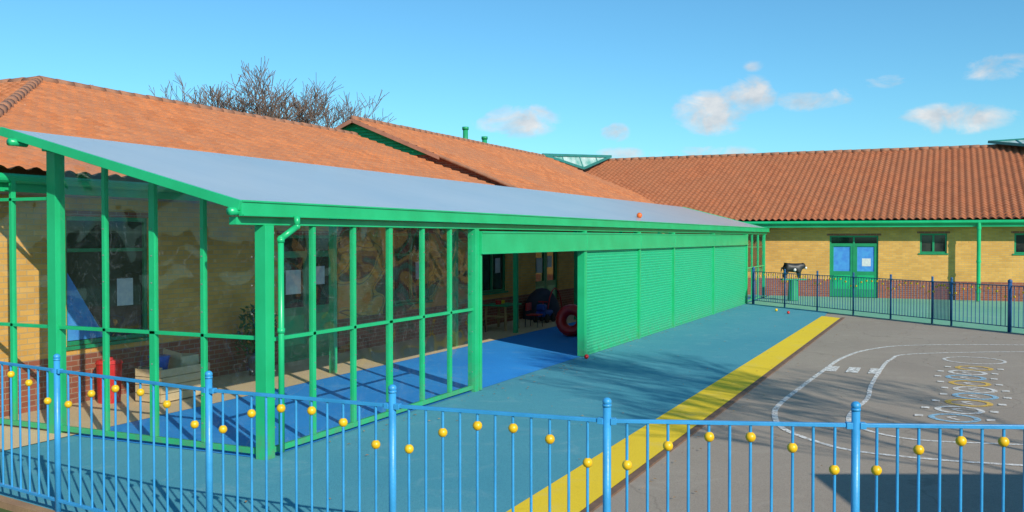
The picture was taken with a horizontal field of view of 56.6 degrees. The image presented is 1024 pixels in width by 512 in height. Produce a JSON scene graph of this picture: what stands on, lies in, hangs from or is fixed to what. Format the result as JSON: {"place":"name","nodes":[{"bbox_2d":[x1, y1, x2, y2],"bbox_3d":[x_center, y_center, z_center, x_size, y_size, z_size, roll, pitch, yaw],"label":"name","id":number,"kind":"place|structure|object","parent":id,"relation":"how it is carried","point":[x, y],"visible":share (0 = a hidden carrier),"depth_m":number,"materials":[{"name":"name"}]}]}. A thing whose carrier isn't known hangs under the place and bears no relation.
{"place":"outdoors","nodes":[
{"label":"outdoors","id":0,"kind":"place"},
{"bbox_2d":[0,80,29,101],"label":"roof hip slope","id":1,"kind":"structure","parent":0,"point":[7,89],"depth_m":18.89,"materials":[{"name":"ceramic"}]},
{"bbox_2d":[67,273,101,340],"bbox_3d":[-6.022,0.682,13.445,0.001,0.980,0.660,1,1,25],"label":"window poster","id":2,"kind":"object","parent":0,"point":[79,313],"depth_m":13.32,"materials":[{"name":"blue paper"}]},
{"bbox_2d":[0,80,495,184],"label":"roof front slope","id":3,"kind":"structure","parent":0,"point":[55,108],"depth_m":19.98,"materials":[{"name":"ceramic"}]},
{"bbox_2d":[439,155,517,187],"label":"verge tiles","id":4,"kind":"object","parent":3,"relation":"on","point":[475,171],"visible":0.75,"depth_m":28.80,"materials":[{"name":"ceramic"}]},
{"bbox_2d":[0,315,575,450],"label":"concrete paving","id":5,"kind":"structure","parent":0,"point":[296,372],"depth_m":15.65,"materials":[{"name":"beige concrete"}]},
{"bbox_2d":[95,357,122,403],"bbox_3d":[-5.629,1.730,13.296,0.370,0.630,0.370,1,1,25],"label":"litter bin","id":6,"kind":"object","parent":5,"relation":"on","point":[115,366],"visible":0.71,"depth_m":13.18,"materials":[{"name":"red plastic"}]},
{"bbox_2d":[135,362,209,403],"bbox_3d":[-4.858,1.788,13.658,0.480,0.500,0.960,1,1,25],"label":"timber planter","id":7,"kind":"object","parent":5,"relation":"on","point":[189,375],"visible":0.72,"depth_m":13.34,"materials":[{"name":"beige wood"}]},
{"bbox_2d":[148,354,169,369],"bbox_3d":[-4.971,1.530,13.408,0.300,0.255,0.300,1,1,25],"label":"plastic bucket","id":8,"kind":"object","parent":7,"relation":"on","point":[163,361],"visible":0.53,"depth_m":13.33,"materials":[{"name":"blue plastic"}]},
{"bbox_2d":[163,348,198,368],"bbox_3d":[-4.790,1.489,13.800,0.356,0.324,0.375,1,1,25],"label":"cardboard box","id":9,"kind":"object","parent":7,"relation":"on","point":[176,359],"visible":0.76,"depth_m":13.66,"materials":[{"name":"grey cardboard"}]},
{"bbox_2d":[235,304,277,375],"bbox_3d":[-4.243,1.392,15.967,0.815,1.204,0.853,1,1,25],"label":"potted plant","id":10,"kind":"object","parent":5,"relation":"on","point":[250,357],"visible":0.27,"depth_m":15.84,"materials":[{"name":"green plant"}]},
{"bbox_2d":[467,307,485,332],"bbox_3d":[-0.862,1.547,23.099,0.364,0.621,0.364,1,1,25],"label":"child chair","id":11,"kind":"object","parent":5,"relation":"on","point":[467,322],"visible":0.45,"depth_m":23.01,"materials":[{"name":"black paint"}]},
{"bbox_2d":[482,300,521,330],"bbox_3d":[-0.253,1.472,23.919,0.700,0.741,0.900,1,1,25],"label":"play table","id":12,"kind":"object","parent":5,"relation":"on","point":[498,304],"visible":0.86,"depth_m":23.66,"materials":[{"name":"green paint"}]},
{"bbox_2d":[525,302,542,327],"bbox_3d":[0.568,1.520,24.533,0.364,0.621,0.364,1,1,25],"label":"child chair","id":13,"kind":"object","parent":5,"relation":"on","point":[528,306],"visible":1,"depth_m":24.45,"materials":[{"name":"red plastic"}]},
{"bbox_2d":[523,288,561,319],"bbox_3d":[0.858,1.771,27.062,1.100,1.779,1.130,1,1,25],"label":"pop up tent","id":14,"kind":"object","parent":5,"relation":"on","point":[541,294],"visible":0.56,"depth_m":26.72,"materials":[{"name":"fabric"}]},
{"bbox_2d":[533,301,555,322],"bbox_3d":[0.884,1.513,25.928,0.390,0.576,0.680,1,1,25],"label":"ride on toy","id":15,"kind":"object","parent":5,"relation":"on","point":[543,310],"visible":0.91,"depth_m":25.70,"materials":[{"name":"blue plastic"}]},
{"bbox_2d":[358,126,506,186],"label":"gable wall","id":16,"kind":"structure","parent":0,"point":[445,163],"depth_m":29.44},
{"bbox_2d":[355,119,654,203],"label":"roof","id":17,"kind":"structure","parent":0,"point":[523,170],"depth_m":34.65,"materials":[{"name":"tile"}]},
{"bbox_2d":[342,123,426,154],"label":"gable cladding","id":18,"kind":"structure","parent":17,"relation":"on","point":[371,135],"depth_m":30.49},
{"bbox_2d":[335,119,439,158],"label":"tiles","id":19,"kind":"object","parent":17,"relation":"attached to","point":[387,135],"visible":0.68,"depth_m":30.07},
{"bbox_2d":[0,296,1020,511],"bbox_3d":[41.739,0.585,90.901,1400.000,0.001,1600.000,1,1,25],"label":"ground","id":20,"kind":"structure","parent":0,"point":[3,510],"depth_m":23.40,"materials":[{"name":"grey asphalt"}]},
{"bbox_2d":[0,495,54,511],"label":"fence kerb","id":21,"kind":"structure","parent":20,"relation":"on","point":[10,504],"depth_m":8.09,"materials":[{"name":"concrete"}]},
{"bbox_2d":[0,354,1023,511],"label":"railing fence","id":22,"kind":"object","parent":21,"relation":"on","point":[855,425],"visible":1,"depth_m":6.21,"materials":[{"name":"blue metal"}]},
{"bbox_2d":[90,73,252,111],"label":"bare tree","id":23,"kind":"object","parent":20,"relation":"on","point":[166,90],"depth_m":46.16,"materials":[{"name":"brown plant"}]},
{"bbox_2d":[182,56,333,123],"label":"bare tree","id":24,"kind":"object","parent":20,"relation":"on","point":[257,102],"visible":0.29,"depth_m":42.26,"materials":[{"name":"brown plant"}]},
{"bbox_2d":[168,72,350,127],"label":"bare tree","id":25,"kind":"object","parent":20,"relation":"on","point":[283,108],"visible":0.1,"depth_m":44.61,"materials":[{"name":"brown plant"}]},
{"bbox_2d":[0,288,573,417],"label":"brick plinth","id":26,"kind":"structure","parent":20,"relation":"on","point":[224,358],"depth_m":15.83,"materials":[{"name":"red brick"}]},
{"bbox_2d":[0,194,657,364],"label":"brick wall","id":27,"kind":"structure","parent":26,"relation":"on","point":[230,271],"depth_m":14.96,"materials":[{"name":"yellow brick"}]},
{"bbox_2d":[66,216,556,362],"bbox_3d":[-1.418,0.551,23.390,0.150,2.600,22.800,1,1,25],"label":"window and door frames","id":28,"kind":"structure","parent":27,"relation":"attached to","point":[296,352],"depth_m":17.89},
{"bbox_2d":[67,220,553,341],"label":"window panes","id":29,"kind":"object","parent":28,"relation":"in","point":[84,270],"visible":0.31,"depth_m":14.21,"materials":[{"name":"clear glass"}]},
{"bbox_2d":[117,256,551,305],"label":"notices","id":30,"kind":"object","parent":28,"relation":"attached to","point":[125,288],"visible":0.77,"depth_m":17.70,"materials":[{"name":"paper"}]},
{"bbox_2d":[284,285,554,346],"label":"door panels","id":31,"kind":"object","parent":28,"relation":"attached to","point":[293,324],"visible":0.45,"depth_m":17.89,"materials":[{"name":"green paint"}]},
{"bbox_2d":[65,210,587,234],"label":"lintels","id":32,"kind":"object","parent":27,"relation":"attached to","point":[98,214],"visible":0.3,"depth_m":14.14,"materials":[{"name":"red"}]},
{"bbox_2d":[337,219,480,318],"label":"mural wall","id":33,"kind":"structure","parent":26,"relation":"on","point":[370,270],"depth_m":20.19,"materials":[{"name":"multicoloured paint"}]},
{"bbox_2d":[283,76,396,127],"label":"bare tree","id":34,"kind":"object","parent":20,"relation":"on","point":[317,93],"visible":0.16,"depth_m":44.09,"materials":[{"name":"brown plant"}]},
{"bbox_2d":[0,295,827,511],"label":"blue rubber surface","id":35,"kind":"object","parent":20,"relation":"on","point":[657,380],"visible":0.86,"depth_m":10.42,"materials":[{"name":"blue rubber"}]},
{"bbox_2d":[73,297,761,457],"bbox_3d":[2.305,1.843,23.961,2.820,0.001,29.600,1,1,25],"label":"bright blue rubber surface","id":36,"kind":"object","parent":35,"relation":"on","point":[507,358],"visible":0.6,"depth_m":14.54,"materials":[{"name":"blue rubber"}]},
{"bbox_2d":[0,127,769,459],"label":"glazed canopy","id":37,"kind":"object","parent":36,"relation":"on","point":[634,277],"visible":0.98,"depth_m":13.04,"materials":[{"name":"green metal"}]},
{"bbox_2d":[556,304,576,336],"bbox_3d":[1.391,1.504,22.228,0.755,0.752,0.414,1,1,25],"label":"red play tyre","id":38,"kind":"object","parent":36,"relation":"on","point":[562,315],"visible":0.73,"depth_m":22.14,"materials":[{"name":"rubber"}]},
{"bbox_2d":[245,309,1000,501],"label":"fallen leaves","id":39,"kind":"object","parent":35,"relation":"on","point":[621,378],"visible":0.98,"depth_m":14.00,"materials":[{"name":"brown plant"}]},
{"bbox_2d":[748,278,1023,301],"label":"brick plinth","id":40,"kind":"structure","parent":20,"relation":"on","point":[914,291],"depth_m":35.92,"materials":[{"name":"red brick"}]},
{"bbox_2d":[661,227,1023,281],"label":"brick wall","id":41,"kind":"structure","parent":40,"relation":"on","point":[899,257],"depth_m":36.00,"materials":[{"name":"yellow brick"}]},
{"bbox_2d":[0,191,828,227],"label":"soffit","id":42,"kind":"structure","parent":41,"relation":"on","point":[80,196],"depth_m":13.58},
{"bbox_2d":[722,231,1023,235],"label":"lintels","id":43,"kind":"object","parent":41,"relation":"attached to","point":[879,234],"visible":0.79,"depth_m":36.59,"materials":[{"name":"red wood"}]},
{"bbox_2d":[748,233,1023,297],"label":"window and door frames","id":44,"kind":"structure","parent":41,"relation":"attached to","point":[853,256],"depth_m":36.87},
{"bbox_2d":[834,247,873,271],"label":"door posters","id":45,"kind":"object","parent":44,"relation":"attached to","point":[841,258],"depth_m":37.00},
{"bbox_2d":[834,275,873,289],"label":"door panels","id":46,"kind":"object","parent":44,"relation":"attached to","point":[869,277],"visible":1,"depth_m":36.85,"materials":[{"name":"green paint"}]},
{"bbox_2d":[862,258,870,265],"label":"notices","id":47,"kind":"object","parent":44,"relation":"attached to","point":[866,261],"visible":0.5,"depth_m":36.73,"materials":[{"name":"paper"}]},
{"bbox_2d":[748,235,1023,267],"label":"window panes","id":48,"kind":"object","parent":44,"relation":"in","point":[939,243],"visible":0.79,"depth_m":36.65,"materials":[{"name":"glass"}]},
{"bbox_2d":[0,123,1023,221],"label":"gutter","id":49,"kind":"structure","parent":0,"point":[15,170],"depth_m":28.34,"materials":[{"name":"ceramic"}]},
{"bbox_2d":[462,127,468,138],"bbox_3d":[-1.945,-4.629,39.767,0.273,1.530,0.280,1,1,25],"label":"roof flue","id":50,"kind":"object","parent":49,"relation":"on","point":[465,131],"visible":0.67,"depth_m":39.66,"materials":[{"name":"green paint"}]},
{"bbox_2d":[481,136,487,142],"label":"roof flue","id":51,"kind":"object","parent":49,"relation":"on","point":[484,139],"visible":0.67,"depth_m":41.30,"materials":[{"name":"green paint"}]},
{"bbox_2d":[0,75,1019,160],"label":"ridge tiles","id":52,"kind":"object","parent":49,"relation":"attached to","point":[11,100],"visible":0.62,"depth_m":29.41,"materials":[{"name":"ceramic"}]},
{"bbox_2d":[542,153,611,169],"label":"triangular rooflight","id":53,"kind":"object","parent":52,"relation":"on","point":[582,161],"visible":1,"depth_m":47.77,"materials":[{"name":"clear glass"}]},
{"bbox_2d":[988,138,1023,145],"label":"triangular rooflight","id":54,"kind":"object","parent":52,"relation":"on","point":[1017,142],"visible":1,"depth_m":42.40,"materials":[{"name":"glass"}]},
{"bbox_2d":[0,0,1023,157],"label":"sky","id":55,"kind":"structure","parent":0,"point":[616,78],"materials":[{"name":"blue"}]},
{"bbox_2d":[566,146,1023,220],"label":"roof","id":56,"kind":"structure","parent":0,"point":[966,183],"depth_m":41.03,"materials":[{"name":"ceramic"}]},
{"bbox_2d":[581,312,1023,511],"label":"asphalt playground","id":57,"kind":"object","parent":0,"point":[903,385],"visible":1,"depth_m":11.33},
{"bbox_2d":[507,316,838,511],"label":"yellow line","id":58,"kind":"object","parent":57,"relation":"on","point":[703,404],"visible":1,"depth_m":11.24,"materials":[{"name":"paint"}]},
{"bbox_2d":[580,317,844,511],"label":"edging kerb","id":59,"kind":"structure","parent":57,"relation":"on","point":[615,489],"depth_m":11.35,"materials":[{"name":"concrete"}]},
{"bbox_2d":[772,344,1022,465],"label":"playground markings","id":60,"kind":"object","parent":57,"relation":"on","point":[829,367],"visible":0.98,"depth_m":13.85,"materials":[{"name":"white paint"}]},
{"bbox_2d":[748,295,1023,333],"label":"green rubber surface","id":61,"kind":"object","parent":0,"point":[906,304],"visible":0.83,"depth_m":30.68,"materials":[{"name":"green rubber"}]},
{"bbox_2d":[0,173,1023,300],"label":"fascia and gutters","id":62,"kind":"structure","parent":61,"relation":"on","point":[27,183],"depth_m":14.00,"materials":[{"name":"green paint"}]},
{"bbox_2d":[780,263,806,300],"bbox_3d":[10.364,0.937,35.001,0.976,1.383,0.395,0,1,-2],"label":"calf sculpture","id":63,"kind":"object","parent":61,"relation":"on","point":[797,268],"visible":0.84,"depth_m":34.85,"materials":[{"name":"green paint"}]},
{"bbox_2d":[752,267,1023,331],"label":"railing fence","id":64,"kind":"object","parent":61,"relation":"on","point":[1009,326],"visible":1,"depth_m":26.77,"materials":[{"name":"blue metal"}]}
]}

